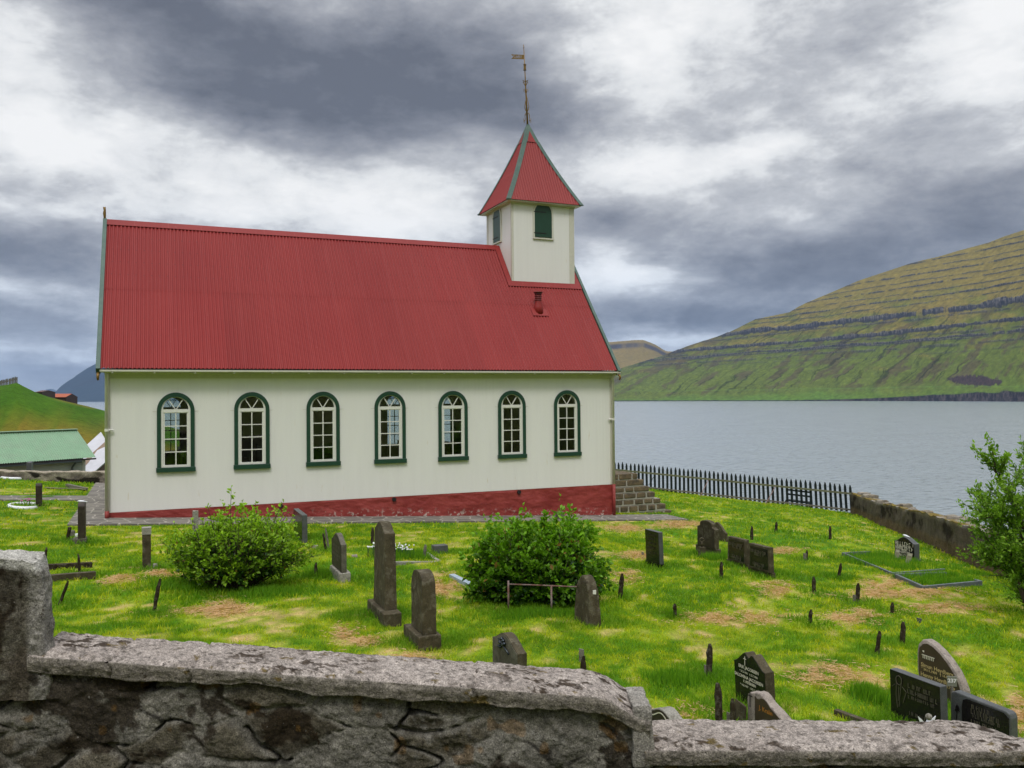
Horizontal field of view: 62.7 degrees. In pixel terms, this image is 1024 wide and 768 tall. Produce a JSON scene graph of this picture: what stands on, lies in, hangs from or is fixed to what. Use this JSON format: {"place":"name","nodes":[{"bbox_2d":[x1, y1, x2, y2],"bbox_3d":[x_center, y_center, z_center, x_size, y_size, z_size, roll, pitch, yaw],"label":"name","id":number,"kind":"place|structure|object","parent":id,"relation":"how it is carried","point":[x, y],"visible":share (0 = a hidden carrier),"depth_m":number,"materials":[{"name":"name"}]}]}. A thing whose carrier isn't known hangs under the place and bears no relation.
{"place":"outdoors","nodes":[
{"label":"outdoors","id":0,"kind":"place"},
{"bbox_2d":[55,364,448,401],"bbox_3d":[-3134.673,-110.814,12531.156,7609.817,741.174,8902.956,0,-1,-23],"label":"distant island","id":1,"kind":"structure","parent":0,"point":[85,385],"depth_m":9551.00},
{"bbox_2d":[0,482,688,525],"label":"path","id":2,"kind":"structure","parent":0,"point":[94,498],"depth_m":22.03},
{"bbox_2d":[0,383,1023,734],"bbox_3d":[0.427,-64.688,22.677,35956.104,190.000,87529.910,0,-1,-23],"label":"ground","id":3,"kind":"structure","parent":0,"point":[24,409],"depth_m":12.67,"materials":[{"name":"plant"}]},
{"bbox_2d":[0,377,17,385],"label":"fence","id":4,"kind":"object","parent":3,"relation":"on","point":[14,380],"visible":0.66,"depth_m":93.47,"materials":[{"name":"grey wood"}]},
{"bbox_2d":[0,476,21,479],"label":"grave kerb","id":5,"kind":"structure","parent":3,"relation":"on","point":[11,478],"depth_m":27.86,"materials":[{"name":"white stone"}]},
{"bbox_2d":[8,502,37,508],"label":"grave kerb","id":6,"kind":"structure","parent":3,"relation":"on","point":[22,507],"depth_m":20.86,"materials":[{"name":"white stone"}]},
{"bbox_2d":[26,461,32,470],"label":"gravestone","id":7,"kind":"object","parent":3,"relation":"on","point":[29,465],"visible":0.45,"depth_m":28.78,"materials":[{"name":"grey stone"}]},
{"bbox_2d":[36,483,41,506],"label":"gravestone","id":8,"kind":"object","parent":3,"relation":"on","point":[39,493],"visible":0.8,"depth_m":21.36,"materials":[{"name":"stone"}]},
{"bbox_2d":[37,390,54,397],"bbox_3d":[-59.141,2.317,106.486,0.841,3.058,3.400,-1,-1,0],"label":"hut","id":9,"kind":"object","parent":3,"relation":"on","point":[48,393],"visible":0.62,"depth_m":106.27,"materials":[{"name":"wood"}]},
{"bbox_2d":[0,429,95,470],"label":"shed","id":10,"kind":"structure","parent":3,"relation":"on","point":[58,450],"depth_m":48.35,"materials":[{"name":"metal"}]},
{"bbox_2d":[0,469,104,482],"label":"stone wall","id":11,"kind":"structure","parent":3,"relation":"on","point":[80,476],"depth_m":27.89,"materials":[{"name":"grey stone"}]},
{"bbox_2d":[58,581,68,603],"bbox_3d":[-6.197,2.918,11.572,0.190,0.413,0.041,-1,-1,2],"label":"grave stake","id":12,"kind":"object","parent":3,"relation":"on","point":[64,592],"visible":0.77,"depth_m":11.55,"materials":[{"name":"brown wood"}]},
{"bbox_2d":[55,394,76,403],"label":"boathouse","id":13,"kind":"object","parent":3,"relation":"on","point":[71,398],"visible":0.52,"depth_m":118.83,"materials":[{"name":"brown wood"}]},
{"bbox_2d":[45,487,86,489],"bbox_3d":[-13.497,3.167,25.450,1.290,0.110,0.206,0,-1,-1],"label":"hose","id":14,"kind":"object","parent":3,"relation":"on","point":[65,488],"visible":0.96,"depth_m":25.41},
{"bbox_2d":[66,527,71,538],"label":"grave stake","id":15,"kind":"object","parent":3,"relation":"on","point":[68,532],"visible":0.64,"depth_m":16.49,"materials":[{"name":"brown wood"}]},
{"bbox_2d":[48,562,92,569],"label":"grave kerb","id":16,"kind":"structure","parent":3,"relation":"on","point":[55,566],"depth_m":13.85,"materials":[{"name":"brown wood"}]},
{"bbox_2d":[51,571,95,581],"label":"grave kerb","id":17,"kind":"structure","parent":3,"relation":"on","point":[90,575],"depth_m":13.02,"materials":[{"name":"brown stone"}]},
{"bbox_2d":[65,484,87,490],"bbox_3d":[-13.426,3.178,25.895,1.406,0.116,0.100,-1,-1,41],"label":"timber","id":18,"kind":"object","parent":3,"relation":"on","point":[71,486],"visible":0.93,"depth_m":25.92,"materials":[{"name":"grey wood"}]},
{"bbox_2d":[77,554,80,571],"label":"grave stake","id":19,"kind":"object","parent":3,"relation":"on","point":[79,564],"visible":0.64,"depth_m":13.39,"materials":[{"name":"brown wood"}]},
{"bbox_2d":[73,502,86,543],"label":"gravestone","id":20,"kind":"object","parent":3,"relation":"on","point":[82,536],"visible":0.56,"depth_m":16.20,"materials":[{"name":"grey stone"}]},
{"bbox_2d":[83,432,104,470],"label":"hut","id":21,"kind":"object","parent":3,"relation":"on","point":[96,445],"visible":0.3,"depth_m":57.42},
{"bbox_2d":[142,526,150,568],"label":"gravestone","id":22,"kind":"object","parent":3,"relation":"on","point":[146,544],"visible":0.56,"depth_m":14.08,"materials":[{"name":"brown stone"}]},
{"bbox_2d":[152,578,160,612],"bbox_3d":[-4.807,2.904,11.335,0.143,0.552,0.046,0,-1,-2],"label":"grave stake","id":23,"kind":"object","parent":3,"relation":"on","point":[157,592],"visible":0.77,"depth_m":11.32,"materials":[{"name":"brown wood"}]},
{"bbox_2d":[192,510,197,533],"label":"gravestone","id":24,"kind":"object","parent":3,"relation":"on","point":[195,515],"visible":0.55,"depth_m":17.31,"materials":[{"name":"stone"}]},
{"bbox_2d":[151,485,322,590],"bbox_3d":[-4.278,2.404,13.204,2.587,1.656,1.668,0,-1,-23],"label":"bush","id":25,"kind":"object","parent":3,"relation":"on","point":[223,557],"visible":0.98,"depth_m":12.90,"materials":[{"name":"green plant"}]},
{"bbox_2d":[293,508,306,542],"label":"gravestone","id":26,"kind":"object","parent":3,"relation":"on","point":[300,517],"visible":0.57,"depth_m":18.10,"materials":[{"name":"grey stone"}]},
{"bbox_2d":[314,562,317,573],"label":"grave stake","id":27,"kind":"object","parent":3,"relation":"on","point":[315,567],"visible":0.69,"depth_m":14.17,"materials":[{"name":"brown wood"}]},
{"bbox_2d":[322,533,326,548],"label":"grave stake","id":28,"kind":"object","parent":3,"relation":"on","point":[324,543],"visible":0.74,"depth_m":16.73,"materials":[{"name":"brown wood"}]},
{"bbox_2d":[325,528,328,547],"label":"grave stake","id":29,"kind":"object","parent":3,"relation":"on","point":[326,535],"visible":0.84,"depth_m":17.37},
{"bbox_2d":[330,533,350,582],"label":"gravestone","id":30,"kind":"object","parent":3,"relation":"on","point":[339,570],"visible":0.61,"depth_m":13.98,"materials":[{"name":"grey stone"}]},
{"bbox_2d":[96,45,620,517],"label":"church","id":31,"kind":"structure","parent":3,"relation":"on","point":[280,365],"depth_m":23.00,"materials":[{"name":"red paint"}]},
{"bbox_2d":[163,398,181,451],"bbox_3d":[-10.579,1.272,26.038,0.890,1.927,0.115,0,-1,-23],"label":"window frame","id":32,"kind":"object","parent":31,"relation":"in","point":[180,414],"depth_m":26.07,"materials":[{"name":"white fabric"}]},
{"bbox_2d":[156,393,195,472],"bbox_3d":[-8.163,1.170,20.400,0.890,1.927,0.115,0,-1,-23],"label":"window","id":33,"kind":"structure","parent":31,"relation":"in","point":[190,466],"depth_m":20.40,"materials":[{"name":"green paint"}]},
{"bbox_2d":[233,392,270,469],"bbox_3d":[-6.531,1.166,21.099,0.890,1.927,0.115,0,-1,-23],"label":"window","id":34,"kind":"structure","parent":31,"relation":"in","point":[238,464],"depth_m":21.10,"materials":[{"name":"green paint"}]},
{"bbox_2d":[306,392,340,466],"bbox_3d":[-4.900,1.161,21.798,0.890,1.927,0.115,0,-1,-23],"label":"window","id":35,"kind":"structure","parent":31,"relation":"in","point":[335,410],"depth_m":21.81,"materials":[{"name":"green paint"}]},
{"bbox_2d":[374,391,406,463],"bbox_3d":[-3.264,1.157,22.500,0.890,1.927,0.115,0,-1,-23],"label":"window","id":36,"kind":"structure","parent":31,"relation":"in","point":[402,458],"depth_m":22.50,"materials":[{"name":"green paint"}]},
{"bbox_2d":[386,398,399,444],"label":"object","id":37,"kind":"structure","parent":31,"relation":"in","point":[393,404],"depth_m":28.76,"materials":[{"name":"white fabric"}]},
{"bbox_2d":[443,397,452,442],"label":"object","id":38,"kind":"structure","parent":31,"relation":"in","point":[450,415],"depth_m":29.59,"materials":[{"name":"white wood"}]},
{"bbox_2d":[438,391,468,460],"bbox_3d":[-1.628,1.153,23.201,0.890,1.927,0.115,0,-1,-23],"label":"window","id":39,"kind":"structure","parent":31,"relation":"in","point":[464,407],"depth_m":23.21,"materials":[{"name":"green paint"}]},
{"bbox_2d":[498,391,526,458],"bbox_3d":[-0.001,1.149,23.898,0.890,1.927,0.115,0,-1,-23],"label":"window","id":40,"kind":"structure","parent":31,"relation":"in","point":[522,407],"depth_m":23.90,"materials":[{"name":"green paint"}]},
{"bbox_2d":[554,390,581,456],"bbox_3d":[1.617,1.144,24.591,0.890,1.927,0.115,0,-1,-23],"label":"window","id":41,"kind":"structure","parent":31,"relation":"in","point":[577,420],"depth_m":24.61,"materials":[{"name":"green paint"}]},
{"bbox_2d":[371,527,373,543],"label":"grave stake","id":42,"kind":"object","parent":3,"relation":"on","point":[372,535],"visible":0.75,"depth_m":18.05,"materials":[{"name":"brown wood"}]},
{"bbox_2d":[367,521,401,626],"bbox_3d":[-1.785,2.647,11.679,0.258,1.464,0.962,0,-1,-23],"label":"gravestone","id":43,"kind":"object","parent":3,"relation":"on","point":[382,604],"visible":0.86,"depth_m":11.47,"materials":[{"name":"grey stone"}]},
{"bbox_2d":[367,542,413,555],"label":"flowers","id":44,"kind":"object","parent":3,"relation":"on","point":[401,547],"visible":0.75,"depth_m":16.37,"materials":[{"name":"white plant"}]},
{"bbox_2d":[396,552,440,565],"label":"grave kerb","id":45,"kind":"structure","parent":3,"relation":"on","point":[404,562],"depth_m":15.77,"materials":[{"name":"concrete"}]},
{"bbox_2d":[404,569,440,650],"bbox_3d":[-1.131,2.845,10.533,0.298,1.044,0.673,0,-1,-23],"label":"gravestone","id":46,"kind":"object","parent":3,"relation":"on","point":[420,630],"visible":0.88,"depth_m":10.31,"materials":[{"name":"grey stone"}]},
{"bbox_2d":[431,544,447,553],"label":"gravestone","id":47,"kind":"object","parent":3,"relation":"on","point":[440,547],"visible":0.54,"depth_m":17.16,"materials":[{"name":"grey stone"}]},
{"bbox_2d":[449,574,477,591],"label":"grave kerb","id":48,"kind":"structure","parent":3,"relation":"on","point":[457,577],"depth_m":14.27,"materials":[{"name":"white stone"}]},
{"bbox_2d":[0,478,983,569],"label":"grass","id":49,"kind":"structure","parent":3,"relation":"on","point":[824,535],"depth_m":24.70,"materials":[{"name":"green plant"}]},
{"bbox_2d":[492,632,526,665],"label":"gravestone","id":50,"kind":"object","parent":3,"relation":"on","point":[508,648],"visible":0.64,"depth_m":9.10,"materials":[{"name":"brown stone"}]},
{"bbox_2d":[0,549,1023,767],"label":"stone wall","id":51,"kind":"structure","parent":3,"relation":"on","point":[73,700],"depth_m":4.22,"materials":[{"name":"stone"}]},
{"bbox_2d":[52,595,1023,737],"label":"grass","id":52,"kind":"structure","parent":3,"relation":"on","point":[718,675],"depth_m":10.72,"materials":[{"name":"green plant"}]},
{"bbox_2d":[458,493,617,605],"bbox_3d":[0.430,2.584,13.204,2.634,1.724,1.511,0,-1,-23],"label":"currant bush","id":53,"kind":"object","parent":3,"relation":"on","point":[553,556],"visible":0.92,"depth_m":12.78,"materials":[{"name":"green plant"}]},
{"bbox_2d":[507,580,576,607],"bbox_3d":[0.461,3.201,12.443,1.056,0.576,0.028,-1,-1,2],"label":"iron rail","id":54,"kind":"object","parent":3,"relation":"on","point":[508,584],"visible":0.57,"depth_m":12.44,"materials":[{"name":"grey metal"}]},
{"bbox_2d":[91,518,1023,736],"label":"dry grass","id":55,"kind":"structure","parent":3,"relation":"on","point":[716,617],"depth_m":12.89,"materials":[{"name":"beige plant"}]},
{"bbox_2d":[555,511,564,519],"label":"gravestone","id":56,"kind":"object","parent":3,"relation":"on","point":[556,515],"visible":0.19,"depth_m":23.43,"materials":[{"name":"grey stone"}]},
{"bbox_2d":[147,548,999,708],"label":"long grass","id":57,"kind":"structure","parent":3,"relation":"on","point":[866,692],"depth_m":12.71,"materials":[{"name":"green plant"}]},
{"bbox_2d":[579,648,583,661],"bbox_3d":[0.826,3.255,9.982,0.066,0.222,0.019,-1,-1,18],"label":"grave marker","id":58,"kind":"object","parent":3,"relation":"on","point":[581,652],"visible":0.51,"depth_m":9.97,"materials":[{"name":"grey stone"}]},
{"bbox_2d":[580,656,586,669],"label":"grave stake","id":59,"kind":"object","parent":3,"relation":"on","point":[583,664],"visible":0.34,"depth_m":8.93,"materials":[{"name":"brown wood"}]},
{"bbox_2d":[574,575,600,626],"bbox_3d":[1.066,3.095,11.883,0.211,0.788,0.506,0,-1,-23],"label":"gravestone","id":60,"kind":"object","parent":3,"relation":"on","point":[587,608],"visible":0.81,"depth_m":11.74,"materials":[{"name":"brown stone"}]},
{"bbox_2d":[618,573,623,597],"bbox_3d":[1.793,3.349,13.845,0.116,0.449,0.063,-1,-1,0],"label":"grave stake","id":61,"kind":"object","parent":3,"relation":"on","point":[621,584],"visible":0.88,"depth_m":13.82,"materials":[{"name":"brown wood"}]},
{"bbox_2d":[615,470,670,512],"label":"stone steps","id":62,"kind":"structure","parent":3,"relation":"on","point":[634,494],"depth_m":26.35,"materials":[{"name":"grey stone"}]},
{"bbox_2d":[645,529,664,567],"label":"gravestone","id":63,"kind":"object","parent":3,"relation":"on","point":[654,545],"visible":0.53,"depth_m":16.71,"materials":[{"name":"grey stone"}]},
{"bbox_2d":[652,706,682,720],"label":"gravestone","id":64,"kind":"object","parent":3,"relation":"on","point":[665,713],"visible":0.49,"depth_m":7.63,"materials":[{"name":"stone"}]},
{"bbox_2d":[673,604,676,617],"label":"grave stake","id":65,"kind":"object","parent":3,"relation":"on","point":[675,608],"visible":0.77,"depth_m":12.46,"materials":[{"name":"brown wood"}]},
{"bbox_2d":[698,537,705,555],"bbox_3d":[4.150,3.577,18.355,0.120,0.445,0.120,0,-1,-23],"label":"iron marker","id":66,"kind":"object","parent":3,"relation":"on","point":[702,548],"visible":0.82,"depth_m":18.34,"materials":[{"name":"metal"}]},
{"bbox_2d":[696,520,720,553],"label":"gravestone","id":67,"kind":"object","parent":3,"relation":"on","point":[708,531],"visible":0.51,"depth_m":18.59,"materials":[{"name":"grey stone"}]},
{"bbox_2d":[706,643,712,675],"bbox_3d":[2.260,3.211,9.635,0.069,0.453,0.089,-1,-1,34],"label":"grave stake","id":68,"kind":"object","parent":3,"relation":"on","point":[709,656],"visible":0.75,"depth_m":9.62,"materials":[{"name":"brown wood"}]},
{"bbox_2d":[714,683,722,720],"bbox_3d":[1.927,3.072,7.820,0.072,0.565,0.085,0,-1,-34],"label":"grave stake","id":69,"kind":"object","parent":3,"relation":"on","point":[718,703],"visible":0.59,"depth_m":7.81,"materials":[{"name":"brown wood"}]},
{"bbox_2d":[715,522,727,541],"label":"gravestone","id":70,"kind":"object","parent":3,"relation":"on","point":[723,534],"visible":0.49,"depth_m":20.96,"materials":[{"name":"grey stone"}]},
{"bbox_2d":[719,562,723,578],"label":"grave stake","id":71,"kind":"object","parent":3,"relation":"on","point":[721,569],"visible":0.72,"depth_m":15.54,"materials":[{"name":"brown wood"}]},
{"bbox_2d":[726,712,729,719],"bbox_3d":[2.013,3.189,7.784,0.048,0.297,0.019,-1,-1,18],"label":"grave marker","id":72,"kind":"object","parent":3,"relation":"on","point":[727,715],"visible":0.24,"depth_m":7.78,"materials":[{"name":"grey stone"}]},
{"bbox_2d":[730,698,735,720],"bbox_3d":[2.014,3.110,7.668,0.060,0.488,0.065,-1,-1,0],"label":"grave stake","id":73,"kind":"object","parent":3,"relation":"on","point":[732,711],"visible":0.43,"depth_m":7.64,"materials":[{"name":"grey wood"}]},
{"bbox_2d":[615,462,851,511],"bbox_3d":[8.188,4.312,36.789,4.902,1.859,11.654,0,-1,-38],"label":"picket fence","id":74,"kind":"object","parent":3,"relation":"on","point":[767,484],"visible":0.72,"depth_m":35.82,"materials":[{"name":"wood"}]},
{"bbox_2d":[727,536,748,566],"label":"gravestone","id":75,"kind":"object","parent":3,"relation":"on","point":[738,549],"visible":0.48,"depth_m":17.07,"materials":[{"name":"grey stone"}]},
{"bbox_2d":[735,698,746,720],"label":"gravestone","id":76,"kind":"object","parent":3,"relation":"on","point":[741,709],"visible":0.5,"depth_m":8.18,"materials":[{"name":"grey stone"}]},
{"bbox_2d":[750,526,752,539],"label":"grave stake","id":77,"kind":"object","parent":3,"relation":"on","point":[751,532],"visible":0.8,"depth_m":21.20,"materials":[{"name":"brown wood"}]},
{"bbox_2d":[734,651,774,703],"bbox_3d":[2.500,3.106,8.671,0.159,0.649,0.490,0,-1,-23],"label":"gravestone","id":78,"kind":"object","parent":3,"relation":"on","point":[754,671],"visible":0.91,"depth_m":8.61,"materials":[{"name":"brown stone"}]},
{"bbox_2d":[748,543,775,577],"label":"gravestone","id":79,"kind":"object","parent":3,"relation":"on","point":[761,558],"visible":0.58,"depth_m":16.19,"materials":[{"name":"grey stone"}]},
{"bbox_2d":[747,691,791,720],"bbox_3d":[2.458,3.177,7.928,0.125,0.447,0.613,0,-1,-23],"label":"gravestone","id":80,"kind":"object","parent":3,"relation":"on","point":[763,705],"visible":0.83,"depth_m":7.99,"materials":[{"name":"stone"}]},
{"bbox_2d":[785,489,809,506],"bbox_3d":[12.088,5.153,35.464,1.042,1.367,0.430,-1,-1,29],"label":"bench","id":81,"kind":"object","parent":3,"relation":"on","point":[798,495],"visible":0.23,"depth_m":35.51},
{"bbox_2d":[808,609,812,622],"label":"grave stake","id":82,"kind":"object","parent":3,"relation":"on","point":[810,614],"visible":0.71,"depth_m":12.48,"materials":[{"name":"brown wood"}]},
{"bbox_2d":[812,577,815,593],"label":"grave stake","id":83,"kind":"object","parent":3,"relation":"on","point":[813,584],"visible":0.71,"depth_m":14.70,"materials":[{"name":"brown wood"}]},
{"bbox_2d":[829,526,831,538],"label":"grave stake","id":84,"kind":"object","parent":3,"relation":"on","point":[830,533],"visible":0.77,"depth_m":22.09,"materials":[{"name":"brown wood"}]},
{"bbox_2d":[838,563,841,576],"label":"grave stake","id":85,"kind":"object","parent":3,"relation":"on","point":[839,569],"visible":0.74,"depth_m":16.40,"materials":[{"name":"brown wood"}]},
{"bbox_2d":[834,709,868,720],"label":"grave kerb","id":86,"kind":"structure","parent":3,"relation":"on","point":[846,714],"depth_m":8.34,"materials":[{"name":"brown stone"}]},
{"bbox_2d":[855,583,859,601],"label":"grave stake","id":87,"kind":"object","parent":3,"relation":"on","point":[857,593],"visible":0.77,"depth_m":14.17,"materials":[{"name":"brown wood"}]},
{"bbox_2d":[875,631,881,653],"bbox_3d":[4.797,3.420,11.022,0.068,0.368,0.094,0,-1,-41],"label":"grave stake","id":88,"kind":"object","parent":3,"relation":"on","point":[878,640],"visible":0.84,"depth_m":11.00,"materials":[{"name":"brown wood"}]},
{"bbox_2d":[890,602,893,612],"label":"grave stake","id":89,"kind":"object","parent":3,"relation":"on","point":[892,607],"visible":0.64,"depth_m":13.25,"materials":[{"name":"brown wood"}]},
{"bbox_2d":[842,551,944,574],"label":"grave kerb","id":90,"kind":"structure","parent":3,"relation":"on","point":[872,565],"depth_m":17.50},
{"bbox_2d":[895,549,899,557],"bbox_3d":[8.614,3.862,18.800,0.127,0.321,0.042,-1,-1,0],"label":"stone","id":91,"kind":"object","parent":3,"relation":"on","point":[897,551],"visible":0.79,"depth_m":18.79,"materials":[{"name":"grey stone"}]},
{"bbox_2d":[900,622,905,643],"bbox_3d":[5.407,3.474,11.628,0.101,0.360,0.064,-1,-1,0],"label":"grave stake","id":92,"kind":"object","parent":3,"relation":"on","point":[903,632],"visible":0.79,"depth_m":11.61,"materials":[{"name":"brown wood"}]},
{"bbox_2d":[895,537,920,560],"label":"gravestone","id":93,"kind":"object","parent":3,"relation":"on","point":[904,545],"visible":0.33,"depth_m":18.85,"materials":[{"name":"grey stone"}]},
{"bbox_2d":[905,553,912,563],"bbox_3d":[8.638,3.842,18.299,0.174,0.335,0.042,-1,-1,0],"label":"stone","id":94,"kind":"object","parent":3,"relation":"on","point":[909,556],"visible":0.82,"depth_m":18.29,"materials":[{"name":"grey stone"}]},
{"bbox_2d":[890,668,947,721],"bbox_3d":[4.001,3.185,8.277,0.122,0.597,0.593,0,-1,-23],"label":"gravestone","id":95,"kind":"object","parent":3,"relation":"on","point":[914,696],"visible":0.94,"depth_m":8.24,"materials":[{"name":"grey stone"}]},
{"bbox_2d":[918,713,935,721],"bbox_3d":[3.941,3.260,7.952,0.170,0.282,0.086,0,-1,-5],"label":"angel figurine","id":96,"kind":"object","parent":3,"relation":"on","point":[928,717],"visible":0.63,"depth_m":7.95,"materials":[{"name":"white ceramic"}]},
{"bbox_2d":[850,492,1010,580],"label":"stone wall","id":97,"kind":"structure","parent":3,"relation":"on","point":[948,534],"depth_m":23.32,"materials":[{"name":"grey stone"}]},
{"bbox_2d":[894,572,981,588],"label":"grave kerb","id":98,"kind":"structure","parent":3,"relation":"on","point":[936,586],"depth_m":15.71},
{"bbox_2d":[918,639,969,701],"bbox_3d":[4.725,3.196,9.208,0.130,0.709,0.609,0,-1,-23],"label":"gravestone","id":99,"kind":"object","parent":3,"relation":"on","point":[937,662],"visible":0.58,"depth_m":9.21,"materials":[{"name":"stone"}]},
{"bbox_2d":[947,676,956,719],"bbox_3d":[4.377,3.232,8.346,0.089,0.652,0.027,-1,-1,7],"label":"number sign","id":100,"kind":"object","parent":3,"relation":"on","point":[952,682],"visible":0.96,"depth_m":8.35,"materials":[{"name":"grey metal"}]},
{"bbox_2d":[951,690,1017,736],"bbox_3d":[4.442,3.234,7.920,0.110,0.512,0.626,0,-1,-23],"label":"gravestone","id":101,"kind":"object","parent":3,"relation":"on","point":[967,707],"visible":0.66,"depth_m":7.88,"materials":[{"name":"grey stone"}]},
{"bbox_2d":[956,432,1023,606],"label":"bush","id":102,"kind":"object","parent":3,"relation":"on","point":[1009,552],"visible":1,"depth_m":13.20,"materials":[{"name":"green plant"}]},
{"bbox_2d":[0,0,1023,391],"label":"sky","id":103,"kind":"structure","parent":0,"point":[731,164],"materials":[{"name":"grey"}]},
{"bbox_2d":[77,399,1023,526],"bbox_3d":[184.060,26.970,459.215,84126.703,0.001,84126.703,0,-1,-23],"label":"sea","id":104,"kind":"structure","parent":0,"point":[919,455],"depth_m":372.09,"materials":[{"name":"liquid"}]},
{"bbox_2d":[608,340,671,370],"bbox_3d":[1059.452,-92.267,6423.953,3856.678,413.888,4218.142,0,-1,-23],"label":"hill","id":105,"kind":"structure","parent":0,"point":[629,353],"depth_m":5236.02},
{"bbox_2d":[614,230,1023,401],"bbox_3d":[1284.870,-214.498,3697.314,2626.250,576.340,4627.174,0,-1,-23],"label":"hill","id":106,"kind":"structure","parent":0,"point":[948,327],"depth_m":2696.11,"materials":[{"name":"green plant"}]}
]}

